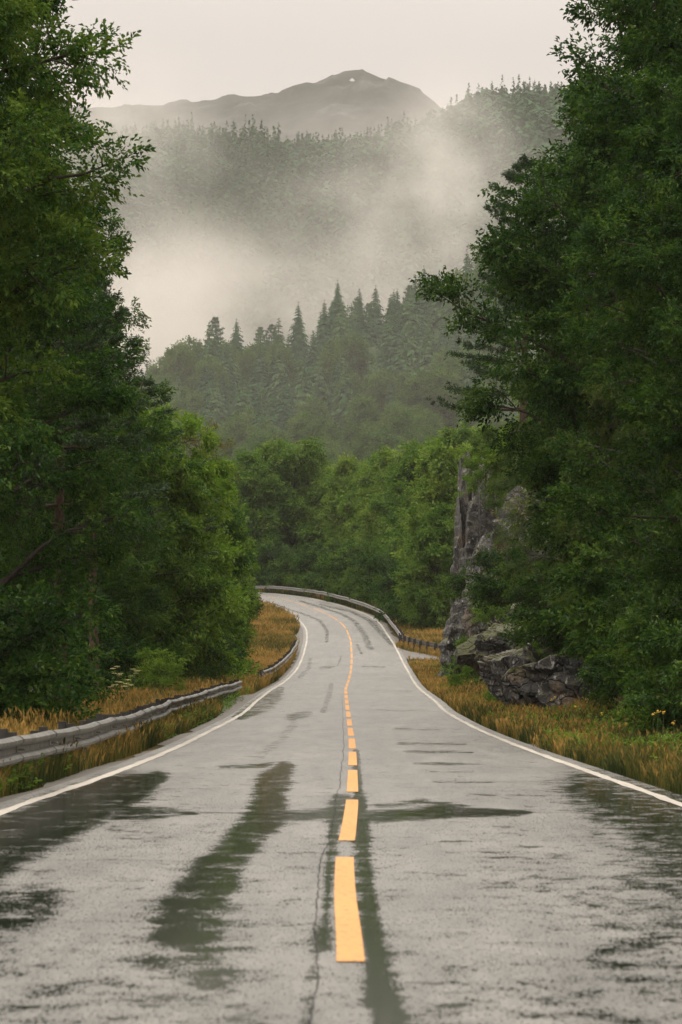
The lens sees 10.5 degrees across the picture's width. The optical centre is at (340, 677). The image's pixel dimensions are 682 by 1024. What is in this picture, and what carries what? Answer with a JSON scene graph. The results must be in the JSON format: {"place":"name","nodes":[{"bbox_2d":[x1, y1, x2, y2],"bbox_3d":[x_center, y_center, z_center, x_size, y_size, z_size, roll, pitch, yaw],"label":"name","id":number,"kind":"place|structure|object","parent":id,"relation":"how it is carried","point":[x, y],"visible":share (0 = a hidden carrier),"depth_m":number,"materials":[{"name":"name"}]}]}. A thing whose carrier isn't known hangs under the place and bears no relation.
{"place":"outdoors","nodes":[
{"label":"outdoors","id":0,"kind":"place"},
{"bbox_2d":[0,679,262,797],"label":"verge grass","id":1,"kind":"structure","parent":0,"point":[146,736],"depth_m":57.82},
{"bbox_2d":[0,625,302,802],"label":"shoulder","id":2,"kind":"object","parent":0,"point":[227,712],"visible":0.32,"depth_m":79.68},
{"bbox_2d":[51,69,441,157],"bbox_3d":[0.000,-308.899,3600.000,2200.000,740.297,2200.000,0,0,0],"label":"mountain","id":3,"kind":"structure","parent":0,"point":[331,104],"depth_m":3890.16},
{"bbox_2d":[2,97,663,376],"bbox_3d":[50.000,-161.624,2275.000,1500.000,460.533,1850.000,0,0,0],"label":"ridge","id":4,"kind":"structure","parent":0,"point":[260,263],"depth_m":2018.56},
{"bbox_2d":[59,74,596,390],"bbox_3d":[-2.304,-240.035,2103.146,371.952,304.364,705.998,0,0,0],"label":"ridge forest","id":5,"kind":"object","parent":4,"relation":"on","point":[485,117],"visible":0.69,"depth_m":2105.05,"materials":[{"name":"green wood"}]},
{"bbox_2d":[0,0,676,110],"label":"sky","id":6,"kind":"structure","parent":0,"point":[191,50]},
{"bbox_2d":[0,593,681,1023],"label":"road","id":7,"kind":"structure","parent":0,"point":[550,893],"depth_m":23.31,"materials":[{"name":"asphalt"}]},
{"bbox_2d":[0,617,307,815],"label":"edge line","id":8,"kind":"object","parent":7,"relation":"on","point":[30,801],"visible":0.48,"depth_m":53.32,"materials":[{"name":"white paint"}]},
{"bbox_2d":[273,597,364,960],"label":"line","id":9,"kind":"object","parent":7,"relation":"on","point":[349,944],"visible":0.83,"depth_m":21.98,"materials":[{"name":"yellow paint"}]},
{"bbox_2d":[257,592,681,806],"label":"edge line","id":10,"kind":"object","parent":7,"relation":"on","point":[656,795],"visible":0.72,"depth_m":57.95,"materials":[{"name":"white paint"}]},
{"bbox_2d":[20,566,681,792],"bbox_3d":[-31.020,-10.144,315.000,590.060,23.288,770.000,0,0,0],"label":"ground","id":11,"kind":"structure","parent":0,"point":[160,746],"depth_m":90.28,"materials":[{"name":"soil"}]},
{"bbox_2d":[0,579,103,732],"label":"bush","id":12,"kind":"object","parent":11,"relation":"on","point":[18,685],"visible":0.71,"depth_m":69.51,"materials":[{"name":"green plant"}]},
{"bbox_2d":[0,626,124,708],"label":"bush","id":13,"kind":"object","parent":11,"relation":"on","point":[93,653],"visible":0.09,"depth_m":95.55,"materials":[{"name":"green plant"}]},
{"bbox_2d":[0,76,151,629],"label":"broadleaf tree","id":14,"kind":"object","parent":11,"relation":"on","point":[124,247],"visible":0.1,"depth_m":103.66,"materials":[{"name":"green plant"}]},
{"bbox_2d":[0,0,155,444],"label":"broadleaf tree","id":15,"kind":"object","parent":11,"relation":"on","point":[38,173],"visible":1,"depth_m":63.14,"materials":[{"name":"green plant"}]},
{"bbox_2d":[0,0,159,693],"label":"broadleaf tree","id":16,"kind":"object","parent":11,"relation":"on","point":[24,573],"visible":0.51,"depth_m":82.56,"materials":[{"name":"green plant"}]},
{"bbox_2d":[0,209,169,701],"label":"pine tree","id":17,"kind":"object","parent":11,"relation":"on","point":[92,343],"visible":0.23,"depth_m":87.91,"materials":[{"name":"green plant"}]},
{"bbox_2d":[0,303,184,673],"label":"broadleaf tree","id":18,"kind":"object","parent":11,"relation":"on","point":[123,582],"visible":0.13,"depth_m":131.81,"materials":[{"name":"green plant"}]},
{"bbox_2d":[16,255,174,692],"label":"pine tree","id":19,"kind":"object","parent":11,"relation":"on","point":[138,440],"visible":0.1,"depth_m":117.80,"materials":[{"name":"green plant"}]},
{"bbox_2d":[70,621,147,694],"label":"bush","id":20,"kind":"object","parent":11,"relation":"on","point":[112,657],"visible":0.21,"depth_m":127.36,"materials":[{"name":"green plant"}]},
{"bbox_2d":[0,680,241,778],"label":"guardrail","id":21,"kind":"object","parent":11,"relation":"on","point":[31,746],"visible":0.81,"depth_m":52.56,"materials":[{"name":"metal"}]},
{"bbox_2d":[0,673,242,734],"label":"verge grass","id":22,"kind":"structure","parent":11,"relation":"on","point":[133,699],"depth_m":89.41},
{"bbox_2d":[0,653,283,792],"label":"verge weeds","id":23,"kind":"object","parent":11,"relation":"on","point":[228,701],"visible":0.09,"depth_m":76.00,"materials":[{"name":"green plant"}]},
{"bbox_2d":[70,374,227,667],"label":"pine tree","id":24,"kind":"object","parent":11,"relation":"on","point":[166,411],"visible":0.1,"depth_m":149.97,"materials":[{"name":"green plant"}]},
{"bbox_2d":[65,406,238,681],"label":"broadleaf tree","id":25,"kind":"object","parent":11,"relation":"on","point":[173,473],"visible":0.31,"depth_m":137.39,"materials":[{"name":"green plant"}]},
{"bbox_2d":[120,646,195,695],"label":"bush","id":26,"kind":"object","parent":11,"relation":"on","point":[156,665],"visible":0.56,"depth_m":125.79,"materials":[{"name":"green plant"}]},
{"bbox_2d":[81,399,263,680],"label":"broadleaf tree","id":27,"kind":"object","parent":11,"relation":"on","point":[210,621],"visible":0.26,"depth_m":159.26,"materials":[{"name":"green plant"}]},
{"bbox_2d":[149,631,235,683],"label":"bush","id":28,"kind":"object","parent":11,"relation":"on","point":[207,672],"visible":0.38,"depth_m":159.68,"materials":[{"name":"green plant"}]},
{"bbox_2d":[156,468,259,659],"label":"broadleaf tree","id":29,"kind":"object","parent":11,"relation":"on","point":[244,556],"visible":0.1,"depth_m":181.83,"materials":[{"name":"green plant"}]},
{"bbox_2d":[179,418,245,580],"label":"broadleaf tree","id":30,"kind":"object","parent":11,"relation":"on","point":[199,444],"visible":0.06,"depth_m":246.19,"materials":[{"name":"green plant"}]},
{"bbox_2d":[186,629,254,677],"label":"bush","id":31,"kind":"object","parent":11,"relation":"on","point":[240,653],"visible":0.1,"depth_m":172.00,"materials":[{"name":"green plant"}]},
{"bbox_2d":[177,597,299,694],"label":"meadow grass","id":32,"kind":"structure","parent":11,"relation":"on","point":[277,629],"depth_m":259.68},
{"bbox_2d":[218,482,263,663],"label":"broadleaf tree","id":33,"kind":"object","parent":11,"relation":"on","point":[244,508],"visible":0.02,"depth_m":203.64,"materials":[{"name":"green plant"}]},
{"bbox_2d":[228,450,300,575],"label":"broadleaf tree","id":34,"kind":"object","parent":11,"relation":"on","point":[253,481],"visible":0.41,"depth_m":435.55,"materials":[{"name":"green plant"}]},
{"bbox_2d":[246,541,298,585],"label":"bush","id":35,"kind":"object","parent":11,"relation":"on","point":[264,553],"visible":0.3,"depth_m":428.94,"materials":[{"name":"green plant"}]},
{"bbox_2d":[230,440,315,584],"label":"broadleaf tree","id":36,"kind":"object","parent":11,"relation":"on","point":[262,449],"visible":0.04,"depth_m":443.70,"materials":[{"name":"green plant"}]},
{"bbox_2d":[249,434,334,586],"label":"broadleaf tree","id":37,"kind":"object","parent":11,"relation":"on","point":[284,456],"visible":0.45,"depth_m":437.91,"materials":[{"name":"green plant"}]},
{"bbox_2d":[261,539,326,589],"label":"bush","id":38,"kind":"object","parent":11,"relation":"on","point":[278,579],"visible":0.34,"depth_m":406.73,"materials":[{"name":"green plant"}]},
{"bbox_2d":[283,537,353,592],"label":"bush","id":39,"kind":"object","parent":11,"relation":"on","point":[302,564],"visible":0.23,"depth_m":387.41,"materials":[{"name":"green plant"}]},
{"bbox_2d":[292,462,346,572],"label":"broadleaf tree","id":40,"kind":"object","parent":11,"relation":"on","point":[308,532],"visible":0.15,"depth_m":435.01,"materials":[{"name":"green plant"}]},
{"bbox_2d":[253,585,404,640],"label":"guardrail","id":41,"kind":"object","parent":11,"relation":"on","point":[395,627],"visible":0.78,"depth_m":346.76,"materials":[{"name":"metal"}]},
{"bbox_2d":[297,533,376,596],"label":"bush","id":42,"kind":"object","parent":11,"relation":"on","point":[336,545],"visible":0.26,"depth_m":370.11,"materials":[{"name":"green plant"}]},
{"bbox_2d":[315,452,375,545],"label":"broadleaf tree","id":43,"kind":"object","parent":11,"relation":"on","point":[345,470],"visible":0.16,"depth_m":423.80,"materials":[{"name":"green plant"}]},
{"bbox_2d":[254,588,444,647],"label":"meadow grass","id":44,"kind":"structure","parent":11,"relation":"on","point":[432,635],"depth_m":298.73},
{"bbox_2d":[315,538,384,602],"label":"bush","id":45,"kind":"object","parent":11,"relation":"on","point":[344,568],"visible":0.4,"depth_m":353.88,"materials":[{"name":"green plant"}]},
{"bbox_2d":[335,452,380,550],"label":"broadleaf tree","id":46,"kind":"object","parent":11,"relation":"on","point":[347,507],"visible":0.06,"depth_m":409.01,"materials":[{"name":"green plant"}]},
{"bbox_2d":[343,548,397,604],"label":"bush","id":47,"kind":"object","parent":11,"relation":"on","point":[362,585],"visible":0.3,"depth_m":340.33,"materials":[{"name":"green plant"}]},
{"bbox_2d":[350,444,405,566],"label":"broadleaf tree","id":48,"kind":"object","parent":11,"relation":"on","point":[387,457],"visible":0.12,"depth_m":395.25,"materials":[{"name":"green plant"}]},
{"bbox_2d":[369,558,408,621],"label":"bush","id":49,"kind":"object","parent":11,"relation":"on","point":[388,582],"visible":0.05,"depth_m":315.73,"materials":[{"name":"green plant"}]},
{"bbox_2d":[366,453,419,550],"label":"broadleaf tree","id":50,"kind":"object","parent":11,"relation":"on","point":[376,504],"visible":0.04,"depth_m":371.42,"materials":[{"name":"green plant"}]},
{"bbox_2d":[380,580,430,626],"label":"bush","id":51,"kind":"object","parent":11,"relation":"on","point":[396,607],"visible":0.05,"depth_m":304.04,"materials":[{"name":"green plant"}]},
{"bbox_2d":[374,435,459,567],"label":"broadleaf tree","id":52,"kind":"object","parent":11,"relation":"on","point":[401,475],"visible":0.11,"depth_m":348.99,"materials":[{"name":"green plant"}]},
{"bbox_2d":[381,450,458,563],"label":"broadleaf tree","id":53,"kind":"object","parent":11,"relation":"on","point":[395,538],"visible":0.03,"depth_m":321.98,"materials":[{"name":"green plant"}]},
{"bbox_2d":[389,501,454,630],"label":"broadleaf tree","id":54,"kind":"object","parent":11,"relation":"on","point":[429,608],"visible":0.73,"depth_m":294.96,"materials":[{"name":"green plant"}]},
{"bbox_2d":[389,437,504,621],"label":"broadleaf tree","id":55,"kind":"object","parent":11,"relation":"on","point":[438,465],"visible":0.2,"depth_m":298.64,"materials":[{"name":"green plant"}]},
{"bbox_2d":[436,559,469,605],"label":"bush","id":56,"kind":"object","parent":11,"relation":"on","point":[456,581],"visible":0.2,"depth_m":203.46,"materials":[{"name":"green plant"}]},
{"bbox_2d":[438,635,480,686],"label":"bush","id":57,"kind":"object","parent":11,"relation":"on","point":[454,680],"visible":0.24,"depth_m":157.64,"materials":[{"name":"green plant"}]},
{"bbox_2d":[437,534,490,676],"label":"rock face","id":58,"kind":"object","parent":11,"relation":"on","point":[444,651],"visible":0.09,"depth_m":189.39},
{"bbox_2d":[425,420,502,473],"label":"broadleaf tree","id":59,"kind":"object","parent":11,"relation":"on","point":[457,437],"visible":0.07,"depth_m":348.47,"materials":[{"name":"green plant"}]},
{"bbox_2d":[449,450,497,616],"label":"rock face","id":60,"kind":"object","parent":11,"relation":"on","point":[473,520],"visible":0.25,"depth_m":210.27},
{"bbox_2d":[454,447,508,498],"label":"bush","id":61,"kind":"object","parent":11,"relation":"on","point":[479,473],"visible":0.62,"depth_m":205.50,"materials":[{"name":"green plant"}]},
{"bbox_2d":[456,424,506,506],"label":"broadleaf tree","id":62,"kind":"object","parent":11,"relation":"on","point":[487,433],"visible":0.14,"depth_m":227.83,"materials":[{"name":"green plant"}]},
{"bbox_2d":[470,578,520,624],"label":"bush","id":63,"kind":"object","parent":11,"relation":"on","point":[481,615],"visible":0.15,"depth_m":171.58,"materials":[{"name":"green plant"}]},
{"bbox_2d":[461,544,538,613],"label":"bush","id":64,"kind":"object","parent":11,"relation":"on","point":[490,593],"visible":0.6,"depth_m":149.72,"materials":[{"name":"green plant"}]},
{"bbox_2d":[454,594,549,683],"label":"boulder","id":65,"kind":"object","parent":11,"relation":"on","point":[471,651],"visible":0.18,"depth_m":132.18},
{"bbox_2d":[425,154,581,485],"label":"pine tree","id":66,"kind":"object","parent":11,"relation":"on","point":[509,175],"visible":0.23,"depth_m":200.06,"materials":[{"name":"green plant"}]},
{"bbox_2d":[446,486,567,677],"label":"rock face","id":67,"kind":"object","parent":11,"relation":"on","point":[464,625],"visible":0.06,"depth_m":178.00},
{"bbox_2d":[481,359,543,536],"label":"broadleaf tree","id":68,"kind":"object","parent":11,"relation":"on","point":[497,463],"visible":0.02,"depth_m":205.35,"materials":[{"name":"green plant"}]},
{"bbox_2d":[482,421,544,516],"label":"broadleaf tree","id":69,"kind":"object","parent":11,"relation":"on","point":[494,502],"visible":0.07,"depth_m":194.49,"materials":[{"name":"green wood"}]},
{"bbox_2d":[477,635,571,705],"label":"boulder","id":70,"kind":"object","parent":11,"relation":"on","point":[494,668],"visible":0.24,"depth_m":104.20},
{"bbox_2d":[487,345,584,609],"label":"broadleaf tree","id":71,"kind":"object","parent":11,"relation":"on","point":[515,525],"visible":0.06,"depth_m":141.78,"materials":[{"name":"plant"}]},
{"bbox_2d":[496,557,582,647],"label":"bush","id":72,"kind":"object","parent":11,"relation":"on","point":[530,599],"visible":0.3,"depth_m":127.79,"materials":[{"name":"green plant"}]},
{"bbox_2d":[407,655,681,795],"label":"verge grass","id":73,"kind":"structure","parent":11,"relation":"on","point":[640,764],"depth_m":69.87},
{"bbox_2d":[409,2,681,578],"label":"broadleaf tree","id":74,"kind":"object","parent":11,"relation":"on","point":[534,285],"visible":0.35,"depth_m":98.53,"materials":[{"name":"green plant"}]},
{"bbox_2d":[508,592,585,657],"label":"bush","id":75,"kind":"object","parent":11,"relation":"on","point":[540,626],"visible":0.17,"depth_m":103.50,"materials":[{"name":"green plant"}]},
{"bbox_2d":[501,654,620,711],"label":"boulder","id":76,"kind":"object","parent":11,"relation":"on","point":[544,681],"visible":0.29,"depth_m":98.52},
{"bbox_2d":[518,74,679,525],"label":"broadleaf tree","id":77,"kind":"object","parent":11,"relation":"on","point":[605,296],"depth_m":121.59,"materials":[{"name":"green plant"}]},
{"bbox_2d":[537,64,681,623],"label":"broadleaf tree","id":78,"kind":"object","parent":11,"relation":"on","point":[653,404],"visible":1,"depth_m":73.36,"materials":[{"name":"green plant"}]},
{"bbox_2d":[537,271,681,629],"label":"broadleaf tree","id":79,"kind":"object","parent":11,"relation":"on","point":[617,435],"visible":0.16,"depth_m":95.78,"materials":[{"name":"plant"}]},
{"bbox_2d":[539,508,681,686],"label":"bush","id":80,"kind":"object","parent":11,"relation":"on","point":[585,586],"visible":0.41,"depth_m":91.22,"materials":[{"name":"green plant"}]},
{"bbox_2d":[546,0,681,356],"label":"broadleaf tree","id":81,"kind":"object","parent":11,"relation":"on","point":[615,97],"visible":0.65,"depth_m":84.62,"materials":[{"name":"green plant"}]},
{"bbox_2d":[575,614,679,708],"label":"bush","id":82,"kind":"object","parent":11,"relation":"on","point":[613,675],"visible":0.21,"depth_m":87.91,"materials":[{"name":"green plant"}]},
{"bbox_2d":[607,584,681,697],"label":"bush","id":83,"kind":"object","parent":11,"relation":"on","point":[672,610],"visible":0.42,"depth_m":79.67,"materials":[{"name":"green plant"}]},
{"bbox_2d":[610,615,681,738],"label":"bush","id":84,"kind":"object","parent":11,"relation":"on","point":[669,705],"visible":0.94,"depth_m":65.86,"materials":[{"name":"green plant"}]},
{"bbox_2d":[191,293,587,451],"bbox_3d":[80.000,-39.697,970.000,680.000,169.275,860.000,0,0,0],"label":"hillside","id":85,"kind":"structure","parent":0,"point":[436,331],"depth_m":838.75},
{"bbox_2d":[157,340,197,394],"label":"broadleaf tree","id":86,"kind":"object","parent":85,"relation":"on","point":[183,360],"visible":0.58,"depth_m":890.52,"materials":[{"name":"green plant"}]},
{"bbox_2d":[184,353,231,409],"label":"broadleaf tree","id":87,"kind":"object","parent":85,"relation":"on","point":[219,371],"visible":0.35,"depth_m":859.66,"materials":[{"name":"green plant"}]},
{"bbox_2d":[199,377,227,433],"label":"conifer tree","id":88,"kind":"object","parent":85,"relation":"on","point":[216,409],"visible":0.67,"depth_m":808.81,"materials":[{"name":"green plant"}]},
{"bbox_2d":[219,339,238,409],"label":"spruce tree","id":89,"kind":"object","parent":85,"relation":"on","point":[231,387],"visible":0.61,"depth_m":866.77,"materials":[{"name":"green plant"}]},
{"bbox_2d":[216,413,253,456],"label":"broadleaf tree","id":90,"kind":"object","parent":85,"relation":"on","point":[238,430],"visible":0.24,"depth_m":742.83,"materials":[{"name":"green plant"}]},
{"bbox_2d":[234,346,257,386],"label":"broadleaf tree","id":91,"kind":"object","parent":85,"relation":"on","point":[246,358],"visible":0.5,"depth_m":887.22,"materials":[{"name":"green plant"}]},
{"bbox_2d":[265,347,291,412],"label":"conifer tree","id":92,"kind":"object","parent":85,"relation":"on","point":[278,377],"visible":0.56,"depth_m":842.64,"materials":[{"name":"green plant"}]},
{"bbox_2d":[263,341,300,386],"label":"broadleaf tree","id":93,"kind":"object","parent":85,"relation":"on","point":[290,365],"visible":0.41,"depth_m":876.29,"materials":[{"name":"green plant"}]},
{"bbox_2d":[287,302,310,368],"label":"spruce tree","id":94,"kind":"object","parent":85,"relation":"on","point":[297,327],"visible":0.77,"depth_m":917.47,"materials":[{"name":"green plant"}]},
{"bbox_2d":[290,353,314,416],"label":"conifer tree","id":95,"kind":"object","parent":85,"relation":"on","point":[301,385],"visible":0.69,"depth_m":802.52,"materials":[{"name":"green plant"}]},
{"bbox_2d":[284,409,323,445],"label":"broadleaf tree","id":96,"kind":"object","parent":85,"relation":"on","point":[299,425],"visible":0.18,"depth_m":740.07,"materials":[{"name":"green plant"}]},
{"bbox_2d":[294,395,333,423],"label":"broadleaf tree","id":97,"kind":"object","parent":85,"relation":"on","point":[319,409],"visible":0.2,"depth_m":774.97,"materials":[{"name":"green plant"}]},
{"bbox_2d":[314,300,332,352],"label":"spruce tree","id":98,"kind":"object","parent":85,"relation":"on","point":[324,332],"visible":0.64,"depth_m":912.72,"materials":[{"name":"green plant"}]},
{"bbox_2d":[329,330,377,388],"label":"broadleaf tree","id":99,"kind":"object","parent":85,"relation":"on","point":[358,360],"visible":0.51,"depth_m":828.25,"materials":[{"name":"green plant"}]},
{"bbox_2d":[344,426,379,463],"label":"broadleaf tree","id":100,"kind":"object","parent":85,"relation":"on","point":[358,449],"visible":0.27,"depth_m":714.40,"materials":[{"name":"green plant"}]},
{"bbox_2d":[366,287,384,335],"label":"spruce tree","id":101,"kind":"object","parent":85,"relation":"on","point":[376,309],"visible":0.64,"depth_m":973.45,"materials":[{"name":"green plant"}]},
{"bbox_2d":[361,425,404,462],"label":"broadleaf tree","id":102,"kind":"object","parent":85,"relation":"on","point":[376,441],"visible":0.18,"depth_m":708.59,"materials":[{"name":"green plant"}]},
{"bbox_2d":[378,407,424,440],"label":"broadleaf tree","id":103,"kind":"object","parent":85,"relation":"on","point":[395,423],"visible":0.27,"depth_m":725.32,"materials":[{"name":"green plant"}]},
{"bbox_2d":[397,286,420,350],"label":"conifer tree","id":104,"kind":"object","parent":85,"relation":"on","point":[408,322],"visible":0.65,"depth_m":884.14,"materials":[{"name":"green plant"}]},
{"bbox_2d":[403,324,422,378],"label":"conifer tree","id":105,"kind":"object","parent":85,"relation":"on","point":[411,353],"visible":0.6,"depth_m":821.82,"materials":[{"name":"green plant"}]},
{"bbox_2d":[414,323,438,381],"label":"conifer tree","id":106,"kind":"object","parent":85,"relation":"on","point":[427,354],"visible":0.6,"depth_m":813.08,"materials":[{"name":"green plant"}]},
{"bbox_2d":[415,363,465,430],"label":"broadleaf tree","id":107,"kind":"object","parent":85,"relation":"on","point":[437,379],"visible":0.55,"depth_m":757.50,"materials":[{"name":"green plant"}]},
{"bbox_2d":[415,658,681,776],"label":"verge weeds","id":108,"kind":"object","parent":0,"point":[613,742],"visible":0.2,"depth_m":67.93,"materials":[{"name":"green plant"}]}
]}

